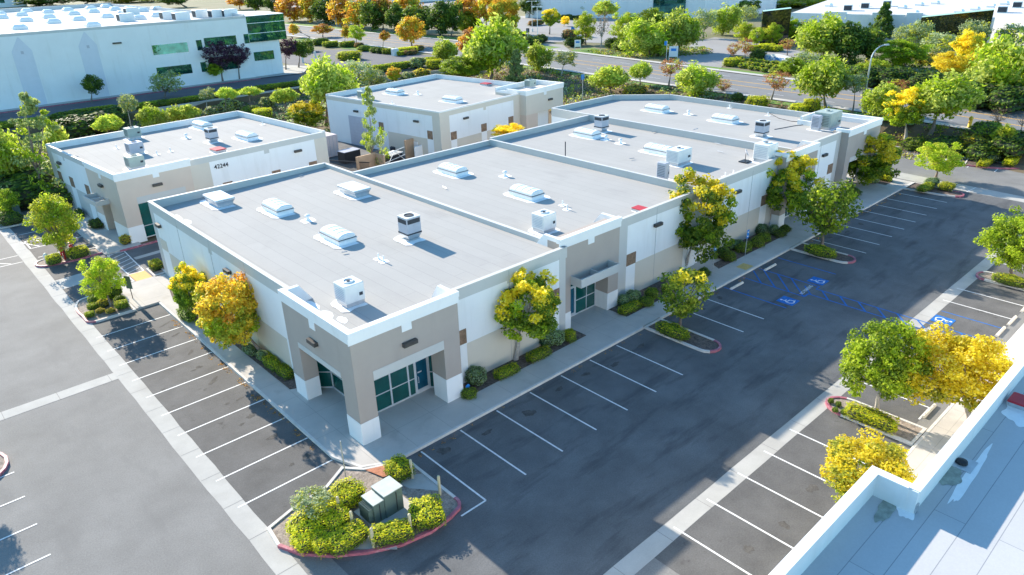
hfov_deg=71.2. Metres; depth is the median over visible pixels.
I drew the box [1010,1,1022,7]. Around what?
rooftop air conditioner
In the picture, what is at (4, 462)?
planter island
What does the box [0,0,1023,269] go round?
ground
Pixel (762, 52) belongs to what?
shrub
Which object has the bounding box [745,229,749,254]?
parking sign
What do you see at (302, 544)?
hedge
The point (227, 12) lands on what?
rooftop air conditioner
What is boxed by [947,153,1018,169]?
planter island
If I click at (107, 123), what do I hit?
tree
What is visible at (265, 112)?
shrub
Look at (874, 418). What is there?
hedge
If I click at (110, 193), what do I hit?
commercial building
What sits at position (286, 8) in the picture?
tree
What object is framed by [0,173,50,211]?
shrub
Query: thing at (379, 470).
brick edge paving
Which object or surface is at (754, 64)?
grass tuft
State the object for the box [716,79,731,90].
tree
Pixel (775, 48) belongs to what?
shrub
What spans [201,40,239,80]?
tree
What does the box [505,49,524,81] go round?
tree
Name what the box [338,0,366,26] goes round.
tree
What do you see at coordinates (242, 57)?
tree
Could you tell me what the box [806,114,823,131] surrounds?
rooftop air conditioner
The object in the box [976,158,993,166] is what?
hedge
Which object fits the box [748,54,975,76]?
verge ground cover
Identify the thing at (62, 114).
hedge
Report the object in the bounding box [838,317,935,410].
tree
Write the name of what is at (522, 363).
planting bed
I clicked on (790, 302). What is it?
accessible stall marking
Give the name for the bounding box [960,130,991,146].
shrub
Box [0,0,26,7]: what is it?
warehouse building
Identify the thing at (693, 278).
shrub
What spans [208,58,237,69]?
window
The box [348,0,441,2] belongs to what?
warehouse building
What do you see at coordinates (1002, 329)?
wheel stop
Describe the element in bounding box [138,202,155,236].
storefront window
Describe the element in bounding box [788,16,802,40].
tree
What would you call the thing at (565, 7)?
warehouse building
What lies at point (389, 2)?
tree
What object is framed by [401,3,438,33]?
tree
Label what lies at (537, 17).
street lamp
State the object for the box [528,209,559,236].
rooftop air conditioner
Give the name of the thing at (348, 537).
hedge
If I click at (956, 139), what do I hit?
shrub
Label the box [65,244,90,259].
hedge
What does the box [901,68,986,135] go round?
tree
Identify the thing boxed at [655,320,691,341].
hedge
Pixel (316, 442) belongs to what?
kerb
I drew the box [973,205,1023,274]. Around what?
tree
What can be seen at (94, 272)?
tree
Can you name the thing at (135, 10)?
rooftop air conditioner
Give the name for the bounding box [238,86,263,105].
tree
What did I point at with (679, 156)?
rooftop air conditioner
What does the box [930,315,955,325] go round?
accessible stall marking
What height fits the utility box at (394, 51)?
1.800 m
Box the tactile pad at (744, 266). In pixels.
[737,263,752,269]
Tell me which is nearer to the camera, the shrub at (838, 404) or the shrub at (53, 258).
the shrub at (838, 404)
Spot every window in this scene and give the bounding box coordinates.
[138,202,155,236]
[151,42,188,54]
[156,64,192,74]
[195,40,202,49]
[200,62,207,71]
[203,35,236,46]
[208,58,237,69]
[243,34,249,43]
[253,50,274,60]
[317,361,332,387]
[331,371,343,394]
[374,374,392,412]
[389,366,409,405]
[407,363,416,396]
[427,356,433,387]
[575,282,595,314]
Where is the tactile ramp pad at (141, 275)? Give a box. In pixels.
[130,271,151,280]
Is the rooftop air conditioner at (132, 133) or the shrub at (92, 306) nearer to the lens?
the shrub at (92, 306)
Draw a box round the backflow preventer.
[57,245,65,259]
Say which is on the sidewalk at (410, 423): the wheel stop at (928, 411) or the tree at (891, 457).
the tree at (891, 457)
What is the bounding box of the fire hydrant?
[967,116,973,126]
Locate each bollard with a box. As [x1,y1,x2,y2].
[349,511,352,520]
[370,527,374,547]
[408,513,411,526]
[409,459,413,478]
[437,475,440,494]
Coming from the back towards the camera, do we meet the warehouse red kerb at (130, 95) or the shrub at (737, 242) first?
the warehouse red kerb at (130, 95)
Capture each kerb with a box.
[0,78,260,113]
[0,178,1023,467]
[120,146,1003,251]
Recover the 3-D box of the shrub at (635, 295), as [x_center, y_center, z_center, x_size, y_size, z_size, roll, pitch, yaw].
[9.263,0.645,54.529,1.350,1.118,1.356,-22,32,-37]
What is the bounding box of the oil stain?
[148,223,863,553]
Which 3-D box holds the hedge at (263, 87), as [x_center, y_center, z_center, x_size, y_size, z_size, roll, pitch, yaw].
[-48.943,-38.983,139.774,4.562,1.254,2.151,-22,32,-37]
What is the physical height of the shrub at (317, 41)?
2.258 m
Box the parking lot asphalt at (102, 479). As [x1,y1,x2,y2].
[0,149,1023,574]
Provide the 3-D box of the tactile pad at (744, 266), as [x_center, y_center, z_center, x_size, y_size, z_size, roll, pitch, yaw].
[19.575,-1.770,60.215,1.200,0.001,0.950,-22,32,-37]
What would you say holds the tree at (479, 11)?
on the ground at (756, 22)
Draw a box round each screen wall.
[355,153,385,169]
[404,138,422,158]
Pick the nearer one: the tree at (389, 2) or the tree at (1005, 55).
the tree at (1005, 55)
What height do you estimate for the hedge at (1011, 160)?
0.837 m
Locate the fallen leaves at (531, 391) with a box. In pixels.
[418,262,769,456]
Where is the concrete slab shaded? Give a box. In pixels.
[398,474,442,490]
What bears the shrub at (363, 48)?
on the grass verge
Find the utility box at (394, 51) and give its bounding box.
[391,48,398,55]
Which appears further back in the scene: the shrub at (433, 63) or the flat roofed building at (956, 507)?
the shrub at (433, 63)
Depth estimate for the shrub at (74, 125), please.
109.82 m
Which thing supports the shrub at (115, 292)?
on the planter island at (81, 309)
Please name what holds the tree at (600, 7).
on the ground at (756, 22)
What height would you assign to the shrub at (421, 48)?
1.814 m
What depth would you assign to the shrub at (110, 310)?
55.34 m
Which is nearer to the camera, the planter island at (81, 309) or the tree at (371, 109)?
the planter island at (81, 309)
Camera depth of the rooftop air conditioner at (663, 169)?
61.59 m
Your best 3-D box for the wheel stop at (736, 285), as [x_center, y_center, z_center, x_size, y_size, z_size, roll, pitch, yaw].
[17.927,-0.184,57.067,1.800,0.150,0.220,-22,32,-37]
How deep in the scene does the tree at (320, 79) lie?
113.02 m
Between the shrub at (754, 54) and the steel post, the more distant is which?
the shrub at (754, 54)
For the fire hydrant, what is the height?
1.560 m
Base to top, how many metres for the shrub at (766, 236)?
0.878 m
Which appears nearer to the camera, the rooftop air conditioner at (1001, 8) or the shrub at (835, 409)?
the shrub at (835, 409)
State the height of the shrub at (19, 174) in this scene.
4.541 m
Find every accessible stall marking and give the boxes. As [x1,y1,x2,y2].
[776,296,798,305]
[807,277,828,284]
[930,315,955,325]
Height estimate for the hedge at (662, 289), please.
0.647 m
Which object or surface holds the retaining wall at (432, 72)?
on the ground at (756, 22)
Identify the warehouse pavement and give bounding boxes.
[0,65,306,111]
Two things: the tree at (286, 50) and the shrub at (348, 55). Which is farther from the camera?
the shrub at (348, 55)
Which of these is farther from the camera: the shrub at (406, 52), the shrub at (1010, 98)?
the shrub at (406, 52)
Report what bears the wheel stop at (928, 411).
on the parking stall asphalt at (722, 533)
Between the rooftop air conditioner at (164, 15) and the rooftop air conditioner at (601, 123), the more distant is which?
the rooftop air conditioner at (164, 15)
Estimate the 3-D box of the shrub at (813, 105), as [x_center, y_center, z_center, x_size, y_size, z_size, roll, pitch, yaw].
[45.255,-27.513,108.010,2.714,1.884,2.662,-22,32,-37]
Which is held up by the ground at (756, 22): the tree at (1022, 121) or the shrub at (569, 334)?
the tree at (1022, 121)
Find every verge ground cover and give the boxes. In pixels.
[587,45,712,58]
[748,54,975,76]
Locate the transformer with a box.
[354,476,410,526]
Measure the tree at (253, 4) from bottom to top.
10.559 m
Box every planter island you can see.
[0,452,8,475]
[35,247,102,267]
[75,294,136,322]
[146,267,165,276]
[267,462,460,557]
[644,318,720,352]
[790,242,855,263]
[825,396,926,445]
[903,182,964,196]
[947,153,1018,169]
[975,271,1023,290]
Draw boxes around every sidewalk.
[0,173,1023,477]
[285,24,1021,129]
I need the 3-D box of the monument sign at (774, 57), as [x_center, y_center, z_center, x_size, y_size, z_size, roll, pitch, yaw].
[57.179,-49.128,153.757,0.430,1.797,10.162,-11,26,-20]
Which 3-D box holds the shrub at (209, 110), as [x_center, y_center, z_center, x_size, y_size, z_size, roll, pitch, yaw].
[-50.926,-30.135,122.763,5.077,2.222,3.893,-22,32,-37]
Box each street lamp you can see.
[532,6,541,33]
[861,44,888,110]
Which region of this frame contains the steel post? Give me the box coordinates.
[340,441,346,480]
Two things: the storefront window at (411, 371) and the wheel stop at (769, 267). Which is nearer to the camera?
the storefront window at (411, 371)
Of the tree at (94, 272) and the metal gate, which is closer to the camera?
the tree at (94, 272)
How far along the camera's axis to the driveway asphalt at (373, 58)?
149.61 m
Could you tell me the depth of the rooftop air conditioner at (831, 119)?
76.91 m
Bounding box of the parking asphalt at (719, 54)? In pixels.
[236,0,935,71]
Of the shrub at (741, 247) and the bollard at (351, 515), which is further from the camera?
the shrub at (741, 247)
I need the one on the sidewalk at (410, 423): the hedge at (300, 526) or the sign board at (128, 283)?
the sign board at (128, 283)
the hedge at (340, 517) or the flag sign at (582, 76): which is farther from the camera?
the flag sign at (582, 76)
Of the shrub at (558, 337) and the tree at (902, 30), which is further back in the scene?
the tree at (902, 30)
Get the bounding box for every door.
[348,115,368,146]
[414,357,429,393]
[570,286,575,316]
[686,247,694,267]
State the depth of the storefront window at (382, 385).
42.08 m
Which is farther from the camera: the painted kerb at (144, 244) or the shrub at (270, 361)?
the painted kerb at (144, 244)
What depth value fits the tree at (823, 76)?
105.72 m
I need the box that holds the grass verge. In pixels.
[285,22,914,124]
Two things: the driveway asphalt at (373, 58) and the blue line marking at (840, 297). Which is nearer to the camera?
the blue line marking at (840, 297)
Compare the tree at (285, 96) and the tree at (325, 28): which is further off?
the tree at (325, 28)
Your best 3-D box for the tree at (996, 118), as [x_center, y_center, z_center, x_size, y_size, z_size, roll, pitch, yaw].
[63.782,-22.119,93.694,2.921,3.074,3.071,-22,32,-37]
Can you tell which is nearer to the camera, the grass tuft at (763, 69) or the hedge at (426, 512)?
the hedge at (426, 512)
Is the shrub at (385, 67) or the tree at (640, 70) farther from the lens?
the shrub at (385, 67)
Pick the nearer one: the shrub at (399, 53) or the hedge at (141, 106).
the hedge at (141, 106)
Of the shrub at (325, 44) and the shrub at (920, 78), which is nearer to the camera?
the shrub at (920, 78)
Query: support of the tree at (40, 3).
on the ground at (756, 22)
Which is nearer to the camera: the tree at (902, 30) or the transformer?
the transformer
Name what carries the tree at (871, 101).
on the ground at (756, 22)
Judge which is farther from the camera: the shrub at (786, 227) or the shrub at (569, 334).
the shrub at (786, 227)
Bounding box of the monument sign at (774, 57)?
[764,54,793,62]
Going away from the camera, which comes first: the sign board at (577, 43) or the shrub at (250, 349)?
the shrub at (250, 349)
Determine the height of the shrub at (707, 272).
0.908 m
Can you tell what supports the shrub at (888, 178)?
on the planting bed
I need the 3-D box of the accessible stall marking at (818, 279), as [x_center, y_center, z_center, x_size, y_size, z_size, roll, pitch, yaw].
[24.603,-0.534,57.534,1.230,0.001,1.320,-22,32,-37]
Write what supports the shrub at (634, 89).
on the ground at (756, 22)
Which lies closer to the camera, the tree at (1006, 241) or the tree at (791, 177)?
the tree at (1006, 241)
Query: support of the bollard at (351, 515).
on the planter island at (451, 504)
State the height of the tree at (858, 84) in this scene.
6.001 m
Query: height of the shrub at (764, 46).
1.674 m
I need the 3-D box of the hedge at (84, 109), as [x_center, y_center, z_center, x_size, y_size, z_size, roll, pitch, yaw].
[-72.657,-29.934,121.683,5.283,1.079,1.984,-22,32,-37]
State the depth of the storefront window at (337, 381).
44.19 m
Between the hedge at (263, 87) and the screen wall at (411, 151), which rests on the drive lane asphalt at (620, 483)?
the screen wall at (411, 151)
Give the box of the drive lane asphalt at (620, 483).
[122,141,1023,574]
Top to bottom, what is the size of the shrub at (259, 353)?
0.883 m
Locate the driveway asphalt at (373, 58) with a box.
[0,50,458,121]
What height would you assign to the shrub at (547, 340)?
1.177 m
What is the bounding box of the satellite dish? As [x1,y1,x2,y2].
[738,149,751,163]
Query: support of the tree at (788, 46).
on the ground at (756, 22)
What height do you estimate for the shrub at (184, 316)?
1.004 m
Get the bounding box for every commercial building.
[45,111,329,242]
[147,94,883,445]
[326,74,563,154]
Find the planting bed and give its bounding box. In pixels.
[169,180,892,391]
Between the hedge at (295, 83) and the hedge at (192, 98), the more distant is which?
the hedge at (295, 83)
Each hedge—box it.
[0,117,34,128]
[0,120,10,128]
[48,110,87,119]
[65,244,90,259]
[68,106,99,111]
[86,104,113,110]
[128,102,146,109]
[139,100,156,108]
[155,99,169,105]
[168,97,189,104]
[184,94,207,101]
[255,84,267,90]
[267,83,281,89]
[279,81,293,87]
[284,505,332,537]
[289,526,324,556]
[292,80,301,85]
[309,525,341,557]
[312,488,339,508]
[320,499,349,529]
[325,518,370,559]
[328,476,366,510]
[368,518,414,549]
[383,453,415,482]
[407,493,445,533]
[493,362,520,380]
[525,345,552,363]
[616,300,641,315]
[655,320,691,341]
[660,279,683,292]
[804,243,836,259]
[843,400,899,435]
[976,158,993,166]
[985,154,1003,161]
[991,272,1023,289]
[1002,156,1021,165]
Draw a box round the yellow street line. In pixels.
[286,30,1023,126]
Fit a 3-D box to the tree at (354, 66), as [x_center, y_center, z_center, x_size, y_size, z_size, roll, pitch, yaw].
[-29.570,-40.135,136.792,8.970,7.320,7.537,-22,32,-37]
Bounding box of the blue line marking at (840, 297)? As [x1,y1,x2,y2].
[724,258,999,336]
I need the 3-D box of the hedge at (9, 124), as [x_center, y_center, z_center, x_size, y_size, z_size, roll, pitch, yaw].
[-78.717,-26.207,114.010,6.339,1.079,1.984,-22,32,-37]
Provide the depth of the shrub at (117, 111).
118.24 m
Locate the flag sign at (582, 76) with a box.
[581,74,583,100]
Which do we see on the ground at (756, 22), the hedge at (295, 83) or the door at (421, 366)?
the hedge at (295, 83)
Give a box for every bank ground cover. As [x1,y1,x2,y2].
[18,82,386,164]
[383,62,870,115]
[876,121,1003,162]
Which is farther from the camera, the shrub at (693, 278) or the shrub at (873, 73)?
the shrub at (873, 73)
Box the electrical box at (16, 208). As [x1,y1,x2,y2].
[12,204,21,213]
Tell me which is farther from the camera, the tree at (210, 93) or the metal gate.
the tree at (210, 93)
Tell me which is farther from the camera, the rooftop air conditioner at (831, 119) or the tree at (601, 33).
the tree at (601, 33)
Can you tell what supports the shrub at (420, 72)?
on the ground at (756, 22)
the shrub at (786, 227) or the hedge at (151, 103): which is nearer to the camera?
the shrub at (786, 227)
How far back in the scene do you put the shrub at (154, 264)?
62.86 m
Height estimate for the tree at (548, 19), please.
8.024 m
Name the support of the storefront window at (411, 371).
in the commercial building at (293, 244)
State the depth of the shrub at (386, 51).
187.99 m
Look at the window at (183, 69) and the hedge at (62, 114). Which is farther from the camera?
the window at (183, 69)
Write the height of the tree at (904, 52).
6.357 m
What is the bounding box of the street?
[285,25,1023,131]
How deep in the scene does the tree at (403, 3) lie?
247.47 m
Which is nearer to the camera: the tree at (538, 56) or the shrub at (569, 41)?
the tree at (538, 56)
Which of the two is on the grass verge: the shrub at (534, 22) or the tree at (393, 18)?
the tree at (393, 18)
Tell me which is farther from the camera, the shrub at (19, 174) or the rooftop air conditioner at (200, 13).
the rooftop air conditioner at (200, 13)
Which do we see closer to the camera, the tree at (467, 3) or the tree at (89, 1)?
the tree at (467, 3)
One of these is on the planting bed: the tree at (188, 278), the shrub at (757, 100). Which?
the tree at (188, 278)
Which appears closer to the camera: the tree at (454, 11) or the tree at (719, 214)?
the tree at (719, 214)
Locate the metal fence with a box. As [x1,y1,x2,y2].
[329,160,369,170]
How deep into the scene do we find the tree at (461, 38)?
172.46 m
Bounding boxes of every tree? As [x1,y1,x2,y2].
[0,91,65,190]
[0,125,32,178]
[0,188,20,211]
[12,0,76,6]
[22,192,83,257]
[42,121,68,145]
[69,0,98,3]
[76,256,126,307]
[80,74,104,101]
[90,113,124,132]
[99,0,154,2]
[117,93,138,125]
[133,102,169,126]
[146,70,184,97]
[155,0,186,6]
[166,103,201,121]
[167,261,207,318]
[192,271,261,350]
[198,86,215,107]
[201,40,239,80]
[205,63,222,75]
[214,87,239,111]
[225,0,245,8]
[228,43,250,78]
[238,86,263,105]
[243,0,265,10]
[263,0,278,11]
[269,87,300,108]
[273,0,301,20]
[279,37,297,69]
[285,100,326,126]
[287,23,309,36]
[289,37,313,67]
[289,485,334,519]
[295,0,324,21]
[298,51,360,123]
[308,0,336,24]
[311,23,333,36]
[325,0,349,26]
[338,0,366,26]
[340,25,350,38]
[342,57,379,86]
[348,24,365,42]
[356,0,388,30]
[359,66,387,86]
[360,86,389,164]
[371,0,392,29]
[379,30,390,46]
[384,1,404,32]
[385,66,401,81]
[390,0,424,13]
[394,15,426,45]
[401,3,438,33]
[424,0,457,35]
[432,37,457,61]
[437,55,488,76]
[440,0,464,35]
[455,0,476,14]
[455,27,475,51]
[458,10,483,30]
[461,11,529,79]
[472,0,493,26]
[487,0,520,29]
[490,123,524,135]
[493,267,561,360]
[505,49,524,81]
[519,0,541,17]
[523,39,555,70]
[541,8,560,33]
[553,50,577,75]
[560,16,569,24]
[573,11,597,44]
[587,65,631,93]
[592,0,620,30]
[592,8,608,45]
[609,11,638,39]
[617,13,673,55]
[627,60,652,84]
[636,7,665,27]
[657,265,716,324]
[659,6,706,51]
[659,58,685,85]
[668,167,737,264]
[672,60,722,97]
[693,7,719,36]
[711,2,744,34]
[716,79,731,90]
[727,43,740,57]
[733,21,756,42]
[735,0,761,8]
[736,37,753,57]
[741,4,759,22]
[748,27,764,44]
[763,22,784,42]
[763,70,790,99]
[765,150,824,219]
[776,0,824,7]
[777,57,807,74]
[778,39,794,54]
[787,178,863,244]
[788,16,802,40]
[789,51,851,107]
[791,11,853,58]
[794,51,819,64]
[798,19,816,29]
[819,425,917,502]
[827,20,872,64]
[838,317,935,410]
[843,73,868,111]
[847,133,903,185]
[856,27,888,61]
[856,58,891,68]
[857,80,899,117]
[868,2,894,38]
[873,36,934,66]
[879,86,929,139]
[887,79,910,92]
[892,25,918,41]
[899,321,1015,419]
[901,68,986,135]
[904,18,935,46]
[913,141,965,177]
[919,31,957,56]
[929,51,980,75]
[949,28,986,74]
[958,18,994,40]
[964,29,1023,86]
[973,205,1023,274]
[990,107,1009,121]
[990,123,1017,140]
[994,23,1023,46]
[1015,113,1023,129]
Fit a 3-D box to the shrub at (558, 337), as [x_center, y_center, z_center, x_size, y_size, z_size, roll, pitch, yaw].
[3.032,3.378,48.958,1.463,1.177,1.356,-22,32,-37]
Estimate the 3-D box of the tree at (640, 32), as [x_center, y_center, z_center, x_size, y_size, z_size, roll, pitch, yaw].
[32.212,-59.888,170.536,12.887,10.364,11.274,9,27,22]
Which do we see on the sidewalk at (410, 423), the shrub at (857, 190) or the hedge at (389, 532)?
the shrub at (857, 190)
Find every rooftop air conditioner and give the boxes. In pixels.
[116,13,134,21]
[123,7,139,14]
[123,126,144,140]
[123,153,147,170]
[124,140,147,155]
[158,11,175,19]
[171,11,190,20]
[191,9,207,17]
[203,127,222,143]
[207,9,222,17]
[221,8,237,16]
[331,276,366,311]
[357,89,371,99]
[394,212,424,244]
[523,79,535,88]
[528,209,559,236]
[594,114,611,133]
[657,161,672,180]
[666,145,692,167]
[749,119,771,139]
[750,140,778,165]
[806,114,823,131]
[815,108,842,130]
[843,4,852,10]
[860,2,869,8]
[995,5,1007,12]
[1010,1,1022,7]
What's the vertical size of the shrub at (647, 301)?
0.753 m
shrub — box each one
[0,159,54,182]
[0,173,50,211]
[0,210,18,217]
[0,212,24,225]
[31,179,73,208]
[45,252,62,265]
[50,113,84,122]
[57,110,119,136]
[72,208,84,216]
[83,106,130,121]
[84,310,95,317]
[86,294,99,302]
[86,302,99,309]
[87,217,103,228]
[95,307,105,313]
[97,298,108,307]
[105,307,115,313]
[109,286,122,297]
[113,295,125,301]
[113,299,130,309]
[118,234,132,244]
[147,258,163,270]
[176,307,195,322]
[200,106,228,116]
[217,99,243,110]
[240,105,259,112]
[242,342,257,355]
[251,107,273,117]
[256,349,267,360]
[258,97,274,107]
[261,355,280,371]
[274,363,293,379]
[312,38,329,45]
[321,40,338,47]
[335,50,362,60]
[339,40,354,46]
[354,42,363,47]
[356,45,369,50]
[369,47,376,52]
[370,63,389,71]
[375,47,383,53]
[382,47,394,53]
[386,61,411,68]
[396,51,403,55]
[398,46,417,50]
[400,72,416,79]
[403,50,410,54]
[408,57,426,67]
[410,49,417,54]
[413,68,431,76]
[415,45,424,50]
[425,58,441,68]
[460,387,477,399]
[464,365,486,385]
[526,35,543,44]
[527,20,543,25]
[537,34,548,41]
[539,332,553,346]
[550,329,565,345]
[561,29,576,38]
[563,36,585,46]
[563,328,576,343]
[569,15,579,19]
[603,37,619,48]
[611,39,629,50]
[617,294,630,305]
[622,84,647,94]
[625,289,640,301]
[638,296,654,306]
[644,287,658,298]
[687,269,704,283]
[698,266,711,276]
[716,245,731,257]
[722,57,741,66]
[722,251,736,261]
[727,239,742,248]
[730,92,745,100]
[735,241,753,252]
[745,95,770,106]
[746,45,758,50]
[748,51,760,58]
[748,236,764,247]
[755,48,767,58]
[755,223,768,234]
[756,232,771,241]
[758,43,775,51]
[767,45,784,51]
[768,224,778,234]
[773,228,787,237]
[780,224,791,231]
[788,103,810,112]
[802,98,821,111]
[827,398,833,403]
[831,407,838,412]
[835,401,841,406]
[844,65,864,76]
[846,187,862,196]
[857,65,886,87]
[875,65,914,86]
[880,175,893,181]
[898,137,927,150]
[904,70,947,88]
[911,53,936,64]
[916,182,934,192]
[923,134,953,150]
[923,177,939,184]
[937,181,956,190]
[942,134,968,154]
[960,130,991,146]
[963,140,1004,162]
[965,120,1002,138]
[972,81,999,108]
[984,81,1023,114]
[989,129,1023,156]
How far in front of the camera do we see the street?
137.29 m
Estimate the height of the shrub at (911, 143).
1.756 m
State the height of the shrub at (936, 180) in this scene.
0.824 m
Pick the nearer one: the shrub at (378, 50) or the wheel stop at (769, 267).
the wheel stop at (769, 267)
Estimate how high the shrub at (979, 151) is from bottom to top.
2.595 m
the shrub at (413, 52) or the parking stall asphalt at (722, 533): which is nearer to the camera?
the parking stall asphalt at (722, 533)
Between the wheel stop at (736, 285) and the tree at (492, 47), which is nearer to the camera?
the wheel stop at (736, 285)
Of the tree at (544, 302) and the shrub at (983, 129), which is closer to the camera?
the tree at (544, 302)
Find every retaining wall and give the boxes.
[158,78,357,111]
[385,70,447,81]
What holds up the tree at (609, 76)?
on the ground at (756, 22)
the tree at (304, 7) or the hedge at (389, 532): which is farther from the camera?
the tree at (304, 7)
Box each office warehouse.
[0,3,286,109]
[759,0,1023,50]
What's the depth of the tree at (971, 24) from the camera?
156.78 m
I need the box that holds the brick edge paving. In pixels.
[366,465,387,476]
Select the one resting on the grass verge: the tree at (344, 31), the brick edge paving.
the tree at (344, 31)
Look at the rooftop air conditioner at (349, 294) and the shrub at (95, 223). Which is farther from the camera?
the shrub at (95, 223)
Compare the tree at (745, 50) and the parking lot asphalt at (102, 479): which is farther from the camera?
the tree at (745, 50)
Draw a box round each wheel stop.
[730,281,743,289]
[764,263,776,270]
[921,403,936,418]
[995,326,1005,336]
[1006,315,1016,325]
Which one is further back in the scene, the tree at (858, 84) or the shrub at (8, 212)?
the tree at (858, 84)
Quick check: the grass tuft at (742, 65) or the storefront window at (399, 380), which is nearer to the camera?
the storefront window at (399, 380)
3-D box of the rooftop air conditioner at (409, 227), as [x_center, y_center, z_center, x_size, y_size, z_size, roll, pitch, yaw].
[-7.266,-4.316,50.838,2.140,1.800,2.384,-22,32,-37]
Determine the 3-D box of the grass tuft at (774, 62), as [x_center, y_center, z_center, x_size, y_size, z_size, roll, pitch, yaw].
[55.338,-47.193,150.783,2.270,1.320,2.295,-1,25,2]
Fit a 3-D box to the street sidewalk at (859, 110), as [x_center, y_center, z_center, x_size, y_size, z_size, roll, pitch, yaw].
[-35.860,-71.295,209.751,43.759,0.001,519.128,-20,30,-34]
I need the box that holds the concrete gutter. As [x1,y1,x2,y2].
[0,173,1023,574]
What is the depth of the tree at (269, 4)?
343.38 m
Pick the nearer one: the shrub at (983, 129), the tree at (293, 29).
the shrub at (983, 129)
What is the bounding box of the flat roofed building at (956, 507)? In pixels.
[768,352,1023,574]
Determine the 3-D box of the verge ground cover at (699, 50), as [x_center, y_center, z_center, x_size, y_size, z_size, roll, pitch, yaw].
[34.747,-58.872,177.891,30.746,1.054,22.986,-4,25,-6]
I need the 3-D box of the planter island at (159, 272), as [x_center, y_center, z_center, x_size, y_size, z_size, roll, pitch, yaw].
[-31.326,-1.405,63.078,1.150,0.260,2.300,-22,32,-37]
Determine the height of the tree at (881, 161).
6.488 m
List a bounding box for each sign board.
[123,276,132,298]
[574,40,580,49]
[669,46,677,57]
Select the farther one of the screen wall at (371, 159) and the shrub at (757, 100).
the shrub at (757, 100)
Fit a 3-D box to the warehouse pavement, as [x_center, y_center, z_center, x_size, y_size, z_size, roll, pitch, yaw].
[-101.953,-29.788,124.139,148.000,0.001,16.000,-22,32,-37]
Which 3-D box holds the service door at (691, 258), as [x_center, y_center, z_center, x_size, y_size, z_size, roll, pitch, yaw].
[15.018,-2.823,60.066,1.150,2.300,0.130,-22,32,-37]
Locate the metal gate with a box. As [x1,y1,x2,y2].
[385,147,404,162]
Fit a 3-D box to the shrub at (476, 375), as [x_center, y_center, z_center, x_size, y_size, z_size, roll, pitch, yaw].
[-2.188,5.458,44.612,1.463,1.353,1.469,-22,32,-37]
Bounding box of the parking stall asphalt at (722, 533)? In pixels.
[10,221,1023,574]
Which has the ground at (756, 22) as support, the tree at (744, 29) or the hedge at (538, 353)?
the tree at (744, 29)
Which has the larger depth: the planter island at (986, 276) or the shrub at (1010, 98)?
the shrub at (1010, 98)
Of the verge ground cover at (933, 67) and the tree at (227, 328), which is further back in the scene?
the verge ground cover at (933, 67)
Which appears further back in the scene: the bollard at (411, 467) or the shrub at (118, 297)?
the shrub at (118, 297)
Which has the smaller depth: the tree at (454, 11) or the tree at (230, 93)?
the tree at (230, 93)
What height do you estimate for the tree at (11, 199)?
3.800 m
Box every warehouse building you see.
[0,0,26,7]
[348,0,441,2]
[525,0,778,17]
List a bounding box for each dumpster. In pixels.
[337,147,360,162]
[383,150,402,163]
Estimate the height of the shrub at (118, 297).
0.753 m
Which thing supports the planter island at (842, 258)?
on the drive lane asphalt at (620, 483)
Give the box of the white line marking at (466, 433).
[0,153,1022,574]
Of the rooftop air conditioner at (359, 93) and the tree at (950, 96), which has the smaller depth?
the tree at (950, 96)
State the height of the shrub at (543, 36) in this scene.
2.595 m
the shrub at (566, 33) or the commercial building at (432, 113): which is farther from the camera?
the shrub at (566, 33)
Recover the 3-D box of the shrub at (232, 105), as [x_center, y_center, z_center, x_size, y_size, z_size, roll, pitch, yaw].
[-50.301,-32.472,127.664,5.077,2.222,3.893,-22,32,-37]
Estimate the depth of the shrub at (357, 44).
203.68 m
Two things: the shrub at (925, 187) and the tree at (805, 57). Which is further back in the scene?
the tree at (805, 57)
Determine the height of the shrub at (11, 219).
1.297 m
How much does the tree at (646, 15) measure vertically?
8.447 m
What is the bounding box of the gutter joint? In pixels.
[0,229,991,574]
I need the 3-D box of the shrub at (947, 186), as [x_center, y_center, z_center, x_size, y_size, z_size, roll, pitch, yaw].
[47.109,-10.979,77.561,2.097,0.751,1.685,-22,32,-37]
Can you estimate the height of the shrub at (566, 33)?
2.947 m
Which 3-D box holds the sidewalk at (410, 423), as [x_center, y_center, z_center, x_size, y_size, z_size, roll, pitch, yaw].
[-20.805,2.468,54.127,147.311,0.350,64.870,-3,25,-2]
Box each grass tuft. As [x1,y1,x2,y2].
[738,62,748,68]
[750,62,759,66]
[760,67,769,71]
[764,64,772,68]
[769,60,779,64]
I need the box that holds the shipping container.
[325,132,338,157]
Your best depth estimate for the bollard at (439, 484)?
35.36 m
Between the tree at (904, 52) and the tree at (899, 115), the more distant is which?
the tree at (904, 52)
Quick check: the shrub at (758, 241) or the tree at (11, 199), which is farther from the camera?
the tree at (11, 199)
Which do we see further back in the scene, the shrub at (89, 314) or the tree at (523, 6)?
the tree at (523, 6)
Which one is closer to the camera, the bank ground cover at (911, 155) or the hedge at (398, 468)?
the hedge at (398, 468)
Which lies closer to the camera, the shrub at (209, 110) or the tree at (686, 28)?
the shrub at (209, 110)

